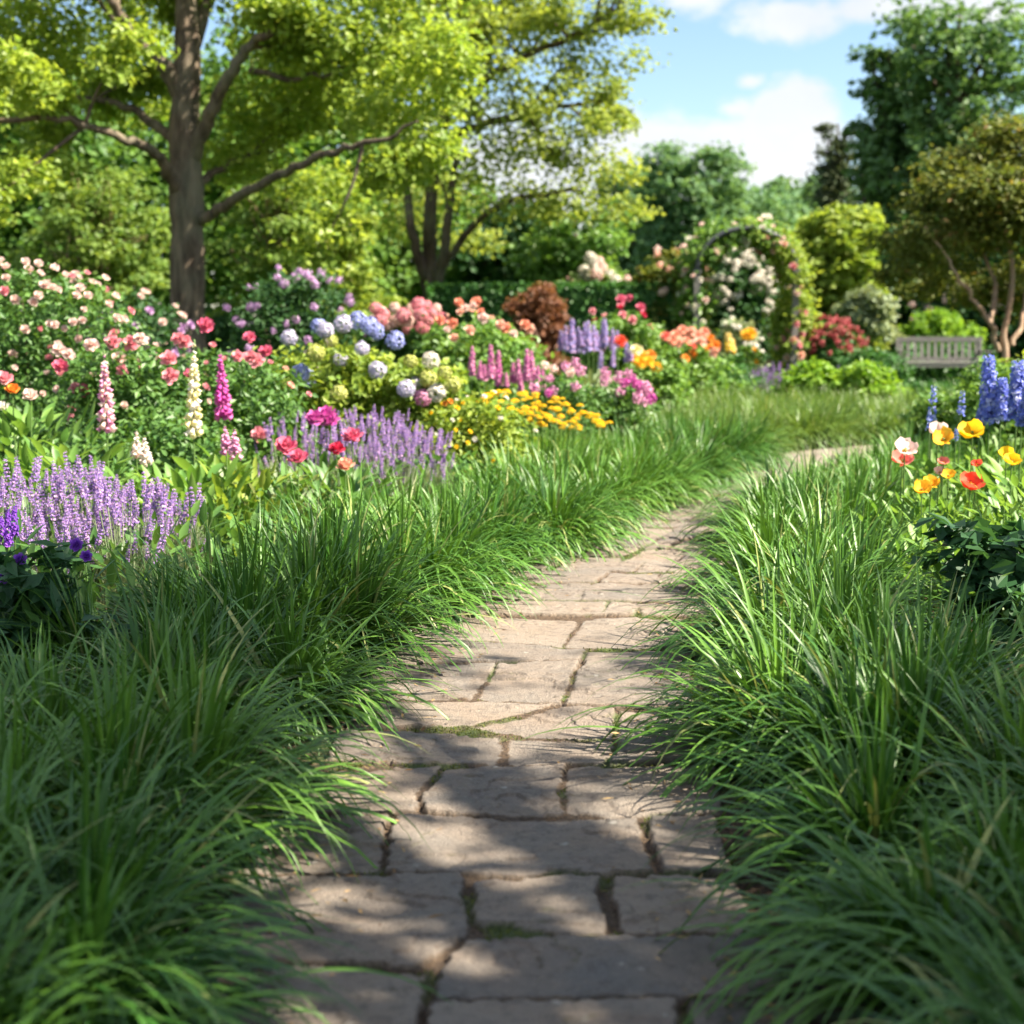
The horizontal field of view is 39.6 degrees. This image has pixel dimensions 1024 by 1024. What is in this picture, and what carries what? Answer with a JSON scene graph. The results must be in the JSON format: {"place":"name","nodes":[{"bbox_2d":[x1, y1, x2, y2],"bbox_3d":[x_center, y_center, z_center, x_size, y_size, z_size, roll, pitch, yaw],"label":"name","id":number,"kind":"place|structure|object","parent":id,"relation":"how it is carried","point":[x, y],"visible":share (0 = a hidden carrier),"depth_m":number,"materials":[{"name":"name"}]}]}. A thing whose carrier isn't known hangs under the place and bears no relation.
{"place":"outdoors","nodes":[
{"label":"outdoors","id":0,"kind":"place"},
{"bbox_2d":[0,0,1023,315],"label":"sky","id":1,"kind":"structure","parent":0,"point":[763,74],"materials":[{"name":"blue"}]},
{"bbox_2d":[4,322,1023,1023],"bbox_3d":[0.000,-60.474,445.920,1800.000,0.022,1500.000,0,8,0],"label":"ground","id":2,"kind":"structure","parent":0,"point":[812,810],"depth_m":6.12,"materials":[{"name":"green plant"}]},
{"bbox_2d":[0,504,44,556],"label":"speedwell","id":3,"kind":"object","parent":2,"relation":"on","point":[13,522],"visible":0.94,"depth_m":6.27,"materials":[{"name":"purple plant"}]},
{"bbox_2d":[0,454,79,569],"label":"lavender plant","id":4,"kind":"object","parent":2,"relation":"on","point":[31,497],"visible":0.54,"depth_m":7.23,"materials":[{"name":"purple plant"}]},
{"bbox_2d":[0,495,106,607],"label":"lavender plant","id":5,"kind":"object","parent":2,"relation":"on","point":[67,530],"visible":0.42,"depth_m":6.55,"materials":[{"name":"purple plant"}]},
{"bbox_2d":[0,371,125,520],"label":"lily plant","id":6,"kind":"object","parent":2,"relation":"on","point":[20,424],"visible":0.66,"depth_m":8.57,"materials":[{"name":"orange plant"}]},
{"bbox_2d":[0,538,138,684],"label":"bellflower plant","id":7,"kind":"object","parent":2,"relation":"on","point":[14,572],"visible":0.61,"depth_m":5.06,"materials":[{"name":"green plant"}]},
{"bbox_2d":[0,434,160,519],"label":"lily plant","id":8,"kind":"object","parent":2,"relation":"on","point":[58,451],"visible":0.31,"depth_m":8.07,"materials":[{"name":"green plant"}]},
{"bbox_2d":[0,255,168,457],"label":"rose bush","id":9,"kind":"object","parent":2,"relation":"on","point":[29,323],"visible":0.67,"depth_m":11.17,"materials":[{"name":"green plant"}]},
{"bbox_2d":[0,156,170,363],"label":"dogwood tree","id":10,"kind":"object","parent":2,"relation":"on","point":[76,218],"visible":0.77,"depth_m":25.22,"materials":[{"name":"green plant"}]},
{"bbox_2d":[0,47,170,344],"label":"woodland tree","id":11,"kind":"object","parent":2,"relation":"on","point":[11,238],"visible":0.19,"depth_m":31.11,"materials":[{"name":"green plant"}]},
{"bbox_2d":[37,450,133,555],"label":"lavender plant","id":12,"kind":"object","parent":2,"relation":"on","point":[92,478],"visible":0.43,"depth_m":7.29,"materials":[{"name":"purple plant"}]},
{"bbox_2d":[83,350,140,510],"bbox_3d":[-2.408,-0.379,8.654,0.501,1.210,0.551,0,8,0],"label":"foxglove","id":13,"kind":"object","parent":2,"relation":"on","point":[105,396],"visible":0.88,"depth_m":8.61,"materials":[{"name":"pink"}]},
{"bbox_2d":[73,468,173,613],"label":"lavender plant","id":14,"kind":"object","parent":2,"relation":"on","point":[116,514],"visible":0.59,"depth_m":6.66,"materials":[{"name":"purple plant"}]},
{"bbox_2d":[75,470,186,575],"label":"lavender plant","id":15,"kind":"object","parent":2,"relation":"on","point":[126,501],"visible":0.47,"depth_m":7.24,"materials":[{"name":"purple plant"}]},
{"bbox_2d":[48,332,215,493],"bbox_3d":[-2.694,-0.624,10.135,1.295,1.316,1.436,0,8,0],"label":"rose bush","id":16,"kind":"object","parent":2,"relation":"on","point":[83,389],"visible":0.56,"depth_m":9.88,"materials":[{"name":"green plant"}]},
{"bbox_2d":[82,288,198,413],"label":"rose bush","id":17,"kind":"object","parent":2,"relation":"on","point":[160,321],"visible":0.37,"depth_m":15.73,"materials":[{"name":"green plant"}]},
{"bbox_2d":[36,405,278,519],"bbox_3d":[-2.401,-0.318,9.664,1.518,0.851,1.485,0,8,0],"label":"filler shrub","id":18,"kind":"object","parent":2,"relation":"on","point":[162,445],"visible":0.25,"depth_m":9.40,"materials":[{"name":"green plant"}]},
{"bbox_2d":[141,478,213,586],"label":"lavender plant","id":19,"kind":"object","parent":2,"relation":"on","point":[190,541],"visible":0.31,"depth_m":7.31,"materials":[{"name":"purple plant"}]},
{"bbox_2d":[104,452,295,543],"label":"border perennial","id":20,"kind":"object","parent":2,"relation":"on","point":[182,482],"visible":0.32,"depth_m":7.99,"materials":[{"name":"green plant"}]},
{"bbox_2d":[170,339,231,504],"bbox_3d":[-1.906,-0.428,8.796,0.498,1.270,0.528,5,9,31],"label":"foxglove","id":21,"kind":"object","parent":2,"relation":"on","point":[193,425],"visible":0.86,"depth_m":8.81,"materials":[{"name":"beige plant"}]},
{"bbox_2d":[69,12,343,333],"bbox_3d":[-8.064,-7.832,35.669,8.228,8.718,9.878,0,8,0],"label":"woodland tree","id":22,"kind":"object","parent":2,"relation":"on","point":[219,276],"visible":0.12,"depth_m":33.35,"materials":[{"name":"green plant"}]},
{"bbox_2d":[150,302,274,363],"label":"woodland shrub","id":23,"kind":"object","parent":2,"relation":"on","point":[224,335],"visible":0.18,"depth_m":30.26,"materials":[{"name":"green plant"}]},
{"bbox_2d":[188,350,251,523],"bbox_3d":[-1.809,-0.426,9.042,0.418,1.197,0.535,-4,9,-25],"label":"foxglove","id":24,"kind":"object","parent":2,"relation":"on","point":[222,398],"visible":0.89,"depth_m":9.03,"materials":[{"name":"pink plant"}]},
{"bbox_2d":[155,317,325,495],"bbox_3d":[-2.105,-0.738,10.592,1.531,1.418,1.480,0,8,0],"label":"rose bush","id":25,"kind":"object","parent":2,"relation":"on","point":[250,426],"visible":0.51,"depth_m":10.34,"materials":[{"name":"green plant"}]},
{"bbox_2d":[155,454,330,555],"bbox_3d":[-1.551,-0.028,8.238,1.058,0.553,1.090,5,9,33],"label":"border perennial","id":26,"kind":"object","parent":2,"relation":"on","point":[263,482],"visible":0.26,"depth_m":8.17,"materials":[{"name":"green plant"}]},
{"bbox_2d":[0,0,502,392],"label":"maple tree","id":27,"kind":"object","parent":2,"relation":"on","point":[299,44],"visible":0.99,"depth_m":19.89,"materials":[{"name":"green plant"}]},
{"bbox_2d":[204,158,376,342],"bbox_3d":[-4.183,-4.365,26.619,3.420,4.258,3.813,0,8,0],"label":"dogwood tree","id":28,"kind":"object","parent":2,"relation":"on","point":[278,224],"visible":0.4,"depth_m":25.98,"materials":[{"name":"green plant"}]},
{"bbox_2d":[239,435,341,538],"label":"peony plant","id":29,"kind":"object","parent":2,"relation":"on","point":[286,445],"visible":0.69,"depth_m":8.30,"materials":[{"name":"green plant"}]},
{"bbox_2d":[216,265,366,412],"bbox_3d":[-2.408,-1.759,15.891,1.798,1.983,1.817,4,9,25],"label":"rhododendron","id":30,"kind":"object","parent":2,"relation":"on","point":[283,318],"visible":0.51,"depth_m":15.65,"materials":[{"name":"green"}]},
{"bbox_2d":[254,410,338,514],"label":"lavender plant","id":31,"kind":"object","parent":2,"relation":"on","point":[295,433],"visible":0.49,"depth_m":9.97,"materials":[{"name":"purple plant"}]},
{"bbox_2d":[0,382,623,685],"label":"ground cover","id":32,"kind":"object","parent":2,"relation":"on","point":[113,578],"visible":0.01,"depth_m":6.99,"materials":[{"name":"green plant"}]},
{"bbox_2d":[259,405,380,515],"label":"peony plant","id":33,"kind":"object","parent":2,"relation":"on","point":[326,415],"visible":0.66,"depth_m":9.25,"materials":[{"name":"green plant"}]},
{"bbox_2d":[251,311,408,465],"bbox_3d":[-1.364,-0.889,11.519,1.572,1.465,1.586,7,11,42],"label":"hydrangea bush","id":34,"kind":"object","parent":2,"relation":"on","point":[346,376],"visible":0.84,"depth_m":11.12,"materials":[{"name":"green plant"}]},
{"bbox_2d":[218,65,462,314],"bbox_3d":[-4.786,-7.880,37.298,7.169,8.409,7.241,0,8,0],"label":"woodland tree","id":35,"kind":"object","parent":2,"relation":"on","point":[321,144],"visible":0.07,"depth_m":36.05,"materials":[{"name":"green plant"}]},
{"bbox_2d":[275,457,405,522],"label":"peony plant","id":36,"kind":"object","parent":2,"relation":"on","point":[344,464],"visible":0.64,"depth_m":8.31,"materials":[{"name":"green plant"}]},
{"bbox_2d":[284,210,407,344],"bbox_3d":[-3.086,-3.767,25.696,1.956,3.340,1.975,6,10,35],"label":"dogwood tree","id":37,"kind":"object","parent":2,"relation":"on","point":[360,280],"visible":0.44,"depth_m":25.46,"materials":[{"name":"green plant"}]},
{"bbox_2d":[299,427,408,512],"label":"peony plant","id":38,"kind":"object","parent":2,"relation":"on","point":[352,434],"visible":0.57,"depth_m":8.74,"materials":[{"name":"green plant"}]},
{"bbox_2d":[333,403,418,471],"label":"lavender plant","id":39,"kind":"object","parent":2,"relation":"on","point":[354,417],"visible":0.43,"depth_m":10.07,"materials":[{"name":"purple plant"}]},
{"bbox_2d":[365,423,433,509],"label":"lavender plant","id":40,"kind":"object","parent":2,"relation":"on","point":[412,451],"visible":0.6,"depth_m":9.40,"materials":[{"name":"purple plant"}]},
{"bbox_2d":[349,297,457,398],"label":"hydrangea bush","id":41,"kind":"object","parent":2,"relation":"on","point":[407,322],"visible":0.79,"depth_m":15.52,"materials":[{"name":"pink plant"}]},
{"bbox_2d":[0,399,817,1023],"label":"border grass","id":42,"kind":"structure","parent":2,"relation":"on","point":[130,765],"depth_m":4.16,"materials":[{"name":"green plant"}]},
{"bbox_2d":[363,350,476,480],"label":"hydrangea bush","id":43,"kind":"object","parent":2,"relation":"on","point":[426,385],"visible":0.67,"depth_m":10.96,"materials":[{"name":"green plant"}]},
{"bbox_2d":[402,424,458,508],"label":"lavender plant","id":44,"kind":"object","parent":2,"relation":"on","point":[436,474],"visible":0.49,"depth_m":9.71,"materials":[{"name":"purple plant"}]},
{"bbox_2d":[366,160,504,312],"bbox_3d":[-2.510,-7.022,39.417,5.776,6.064,5.877,0,8,0],"label":"woodland tree","id":45,"kind":"object","parent":2,"relation":"on","point":[459,216],"visible":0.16,"depth_m":37.80,"materials":[{"name":"green plant"}]},
{"bbox_2d":[399,296,554,409],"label":"rose bush","id":46,"kind":"object","parent":2,"relation":"on","point":[511,349],"visible":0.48,"depth_m":15.56,"materials":[{"name":"green plant"}]},
{"bbox_2d":[415,385,550,488],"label":"daisy bush","id":47,"kind":"object","parent":2,"relation":"on","point":[466,437],"visible":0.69,"depth_m":10.63,"materials":[{"name":"yellow plant"}]},
{"bbox_2d":[465,344,527,432],"bbox_3d":[-0.186,-1.052,13.731,0.866,1.150,0.960,0,8,0],"label":"lupine","id":48,"kind":"object","parent":2,"relation":"on","point":[482,375],"visible":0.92,"depth_m":13.61,"materials":[{"name":"pink plant"}]},
{"bbox_2d":[420,192,587,287],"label":"understory tree","id":49,"kind":"object","parent":2,"relation":"on","point":[488,268],"visible":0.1,"depth_m":36.59,"materials":[{"name":"green plant"}]},
{"bbox_2d":[343,0,677,316],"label":"elm tree","id":50,"kind":"object","parent":2,"relation":"on","point":[524,18],"visible":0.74,"depth_m":27.21,"materials":[{"name":"green plant"}]},
{"bbox_2d":[487,348,545,428],"bbox_3d":[0.138,-1.017,13.601,0.930,1.116,0.916,-3,8,-18],"label":"lupine","id":51,"kind":"object","parent":2,"relation":"on","point":[526,376],"visible":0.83,"depth_m":13.49,"materials":[{"name":"pink plant"}]},
{"bbox_2d":[502,281,573,376],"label":"japanese maple","id":52,"kind":"object","parent":2,"relation":"on","point":[535,308],"visible":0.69,"depth_m":23.57,"materials":[{"name":"brown plant"}]},
{"bbox_2d":[481,389,617,469],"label":"yarrow plant","id":53,"kind":"object","parent":2,"relation":"on","point":[548,416],"visible":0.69,"depth_m":11.09,"materials":[{"name":"yellow plant"}]},
{"bbox_2d":[424,279,675,378],"bbox_3d":[0.692,-3.353,27.252,4.798,2.224,2.104,0,8,0],"label":"hedge","id":54,"kind":"object","parent":2,"relation":"on","point":[600,297],"visible":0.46,"depth_m":26.61,"materials":[{"name":"green plant"}]},
{"bbox_2d":[513,357,619,443],"bbox_3d":[0.437,-0.886,12.945,1.142,1.071,1.031,0,8,0],"label":"phlox","id":55,"kind":"object","parent":2,"relation":"on","point":[576,393],"visible":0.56,"depth_m":12.81,"materials":[{"name":"pink"}]},
{"bbox_2d":[492,197,651,307],"bbox_3d":[1.667,-5.625,35.435,3.851,4.295,3.376,7,10,39],"label":"understory tree","id":56,"kind":"object","parent":2,"relation":"on","point":[564,248],"visible":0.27,"depth_m":34.95,"materials":[{"name":"green plant"}]},
{"bbox_2d":[557,317,621,396],"bbox_3d":[0.984,-1.758,17.943,1.146,1.390,1.060,-3,8,-19],"label":"salvia","id":57,"kind":"object","parent":2,"relation":"on","point":[586,340],"visible":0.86,"depth_m":17.78,"materials":[{"name":"purple plant"}]},
{"bbox_2d":[557,251,630,306],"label":"hydrangea bush","id":58,"kind":"object","parent":2,"relation":"on","point":[600,270],"visible":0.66,"depth_m":29.25,"materials":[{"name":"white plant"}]},
{"bbox_2d":[577,368,663,444],"bbox_3d":[1.044,-0.891,13.360,0.897,0.960,1.039,-7,10,-40],"label":"phlox","id":59,"kind":"object","parent":2,"relation":"on","point":[627,394],"visible":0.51,"depth_m":13.20,"materials":[{"name":"pink plant"}]},
{"bbox_2d":[568,294,675,387],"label":"rose bush","id":60,"kind":"object","parent":2,"relation":"on","point":[636,323],"visible":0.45,"depth_m":19.53,"materials":[{"name":"green plant"}]},
{"bbox_2d":[591,160,673,282],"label":"tree","id":61,"kind":"object","parent":2,"relation":"on","point":[623,260],"visible":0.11,"depth_m":64.16,"materials":[{"name":"green plant"}]},
{"bbox_2d":[613,335,700,415],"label":"dahlia bush","id":62,"kind":"object","parent":2,"relation":"on","point":[669,381],"visible":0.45,"depth_m":16.70,"materials":[{"name":"green plant"}]},
{"bbox_2d":[629,243,718,354],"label":"climbing shrub","id":63,"kind":"object","parent":2,"relation":"on","point":[659,270],"visible":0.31,"depth_m":26.34,"materials":[{"name":"green plant"}]},
{"bbox_2d":[645,325,758,396],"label":"dahlia bush","id":64,"kind":"object","parent":2,"relation":"on","point":[707,370],"visible":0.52,"depth_m":19.56,"materials":[{"name":"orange plant"}]},
{"bbox_2d":[622,137,782,323],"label":"tree","id":65,"kind":"object","parent":2,"relation":"on","point":[668,229],"visible":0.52,"depth_m":59.53,"materials":[{"name":"green plant"}]},
{"bbox_2d":[663,209,796,360],"bbox_3d":[3.959,-3.798,25.706,2.374,3.332,1.709,0,8,0],"label":"climbing rose","id":66,"kind":"object","parent":2,"relation":"on","point":[710,257],"visible":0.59,"depth_m":25.35,"materials":[{"name":"green plant"}]},
{"bbox_2d":[703,245,780,372],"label":"panicle hydrangea","id":67,"kind":"object","parent":2,"relation":"on","point":[743,281],"visible":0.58,"depth_m":28.74,"materials":[{"name":"white plant"}]},
{"bbox_2d":[713,316,770,374],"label":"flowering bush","id":68,"kind":"object","parent":2,"relation":"on","point":[737,326],"visible":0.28,"depth_m":24.22,"materials":[{"name":"white plant"}]},
{"bbox_2d":[687,225,800,368],"bbox_3d":[4.159,-3.697,25.736,1.904,3.044,1.050,0,8,0],"label":"arbor","id":69,"kind":"object","parent":2,"relation":"on","point":[795,301],"visible":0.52,"depth_m":25.18,"materials":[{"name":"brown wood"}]},
{"bbox_2d":[681,181,812,234],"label":"tree","id":70,"kind":"object","parent":2,"relation":"on","point":[778,208],"visible":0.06,"depth_m":67.12,"materials":[{"name":"green plant"}]},
{"bbox_2d":[731,214,830,385],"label":"climbing rose","id":71,"kind":"object","parent":2,"relation":"on","point":[785,265],"visible":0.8,"depth_m":25.41,"materials":[{"name":"green plant"}]},
{"bbox_2d":[623,378,967,453],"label":"border grass","id":72,"kind":"structure","parent":2,"relation":"on","point":[824,418],"depth_m":15.88,"materials":[{"name":"green plant"}]},
{"bbox_2d":[769,356,839,398],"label":"box shrub","id":73,"kind":"object","parent":2,"relation":"on","point":[819,371],"visible":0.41,"depth_m":19.23,"materials":[{"name":"green plant"}]},
{"bbox_2d":[798,121,860,224],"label":"conifer tree","id":74,"kind":"object","parent":2,"relation":"on","point":[837,160],"visible":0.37,"depth_m":52.47,"materials":[{"name":"green plant"}]},
{"bbox_2d":[767,201,896,355],"bbox_3d":[6.933,-4.741,30.732,2.746,3.838,2.592,3,8,20],"label":"rounded tree","id":75,"kind":"object","parent":2,"relation":"on","point":[842,257],"visible":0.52,"depth_m":29.88,"materials":[{"name":"green plant"}]},
{"bbox_2d":[799,313,870,369],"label":"azalea","id":76,"kind":"object","parent":2,"relation":"on","point":[826,342],"visible":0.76,"depth_m":25.49,"materials":[{"name":"red"}]},
{"bbox_2d":[822,357,912,399],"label":"box shrub","id":77,"kind":"object","parent":2,"relation":"on","point":[868,376],"visible":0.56,"depth_m":18.95,"materials":[{"name":"green plant"}]},
{"bbox_2d":[830,283,905,349],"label":"shrub","id":78,"kind":"object","parent":2,"relation":"on","point":[869,312],"visible":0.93,"depth_m":27.47,"materials":[{"name":"green plant"}]},
{"bbox_2d":[822,344,921,388],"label":"filler shrub","id":79,"kind":"object","parent":2,"relation":"on","point":[880,356],"visible":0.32,"depth_m":25.05,"materials":[{"name":"green plant"}]},
{"bbox_2d":[828,43,937,343],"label":"tall tree","id":80,"kind":"object","parent":2,"relation":"on","point":[879,89],"visible":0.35,"depth_m":46.30,"materials":[{"name":"green plant"}]},
{"bbox_2d":[851,436,968,576],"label":"poppy plant","id":81,"kind":"object","parent":2,"relation":"on","point":[904,451],"visible":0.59,"depth_m":7.46,"materials":[{"name":"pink plant"}]},
{"bbox_2d":[861,474,975,581],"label":"poppy plant","id":82,"kind":"object","parent":2,"relation":"on","point":[928,483],"visible":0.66,"depth_m":7.29,"materials":[{"name":"plant"}]},
{"bbox_2d":[893,388,965,447],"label":"filler shrub","id":83,"kind":"object","parent":2,"relation":"on","point":[944,411],"visible":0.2,"depth_m":13.11,"materials":[{"name":"green plant"}]},
{"bbox_2d":[863,211,998,358],"bbox_3d":[10.421,-5.470,35.611,5.280,4.059,5.469,0,8,0],"label":"backing tree","id":84,"kind":"object","parent":2,"relation":"on","point":[901,310],"visible":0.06,"depth_m":34.66,"materials":[{"name":"green plant"}]},
{"bbox_2d":[899,384,965,513],"bbox_3d":[2.626,-0.301,8.866,0.478,1.001,0.398,3,8,21],"label":"delphinium","id":85,"kind":"object","parent":2,"relation":"on","point":[929,463],"visible":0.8,"depth_m":8.83,"materials":[{"name":"blue"}]},
{"bbox_2d":[884,456,982,575],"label":"poppy plant","id":86,"kind":"object","parent":2,"relation":"on","point":[944,472],"visible":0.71,"depth_m":7.46,"materials":[{"name":"plant"}]},
{"bbox_2d":[847,0,1023,229],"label":"tall tree","id":87,"kind":"object","parent":2,"relation":"on","point":[957,82],"visible":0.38,"depth_m":43.60,"materials":[{"name":"green plant"}]},
{"bbox_2d":[894,307,987,370],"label":"lime shrub","id":88,"kind":"object","parent":2,"relation":"on","point":[945,322],"visible":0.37,"depth_m":31.44,"materials":[{"name":"green plant"}]},
{"bbox_2d":[887,332,997,380],"bbox_3d":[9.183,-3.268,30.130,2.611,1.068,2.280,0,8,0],"label":"garden bench","id":89,"kind":"object","parent":2,"relation":"on","point":[936,372],"visible":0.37,"depth_m":29.79,"materials":[{"name":"wood"}]},
{"bbox_2d":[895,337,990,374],"bbox_3d":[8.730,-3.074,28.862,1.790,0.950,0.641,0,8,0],"label":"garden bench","id":90,"kind":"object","parent":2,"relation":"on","point":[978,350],"visible":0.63,"depth_m":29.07,"materials":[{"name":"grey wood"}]},
{"bbox_2d":[863,107,1023,364],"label":"crape myrtle","id":91,"kind":"object","parent":2,"relation":"on","point":[975,187],"visible":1,"depth_m":21.52,"materials":[{"name":"green plant"}]},
{"bbox_2d":[892,282,1005,363],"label":"filler shrub","id":92,"kind":"object","parent":2,"relation":"on","point":[964,314],"visible":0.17,"depth_m":32.86,"materials":[{"name":"green plant"}]},
{"bbox_2d":[884,436,1023,656],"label":"ground cover","id":93,"kind":"object","parent":2,"relation":"on","point":[923,542],"visible":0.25,"depth_m":7.39,"materials":[{"name":"green plant"}]},
{"bbox_2d":[905,512,1023,659],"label":"broad leaf plant","id":94,"kind":"object","parent":2,"relation":"on","point":[995,550],"visible":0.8,"depth_m":6.01,"materials":[{"name":"green plant"}]},
{"bbox_2d":[936,236,1023,362],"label":"backing tree","id":95,"kind":"object","parent":2,"relation":"on","point":[1018,348],"visible":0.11,"depth_m":32.93,"materials":[{"name":"green plant"}]},
{"bbox_2d":[938,356,1023,460],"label":"filler shrub","id":96,"kind":"object","parent":2,"relation":"on","point":[971,387],"visible":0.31,"depth_m":12.36,"materials":[{"name":"green plant"}]},
{"bbox_2d":[939,463,1023,580],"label":"broad leaf plant","id":97,"kind":"object","parent":2,"relation":"on","point":[1014,482],"visible":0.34,"depth_m":7.07,"materials":[{"name":"green plant"}]},
{"bbox_2d":[947,354,1023,520],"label":"delphinium","id":98,"kind":"object","parent":2,"relation":"on","point":[992,409],"visible":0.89,"depth_m":8.60,"materials":[{"name":"blue plant"}]},
{"bbox_2d":[977,358,1023,522],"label":"delphinium","id":99,"kind":"object","parent":2,"relation":"on","point":[1015,404],"visible":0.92,"depth_m":8.36,"materials":[{"name":"blue"}]},
{"bbox_2d":[141,471,903,1023],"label":"path","id":100,"kind":"structure","parent":0,"point":[519,845],"depth_m":3.76,"materials":[{"name":"beige stone"}]},
{"bbox_2d":[242,542,781,1023],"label":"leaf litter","id":101,"kind":"object","parent":100,"relation":"on","point":[558,762],"visible":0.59,"depth_m":3.75,"materials":[{"name":"brown plant"}]},
{"bbox_2d":[322,513,779,1023],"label":"moss","id":102,"kind":"object","parent":100,"relation":"on","point":[472,901],"visible":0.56,"depth_m":4.47,"materials":[{"name":"green plant"}]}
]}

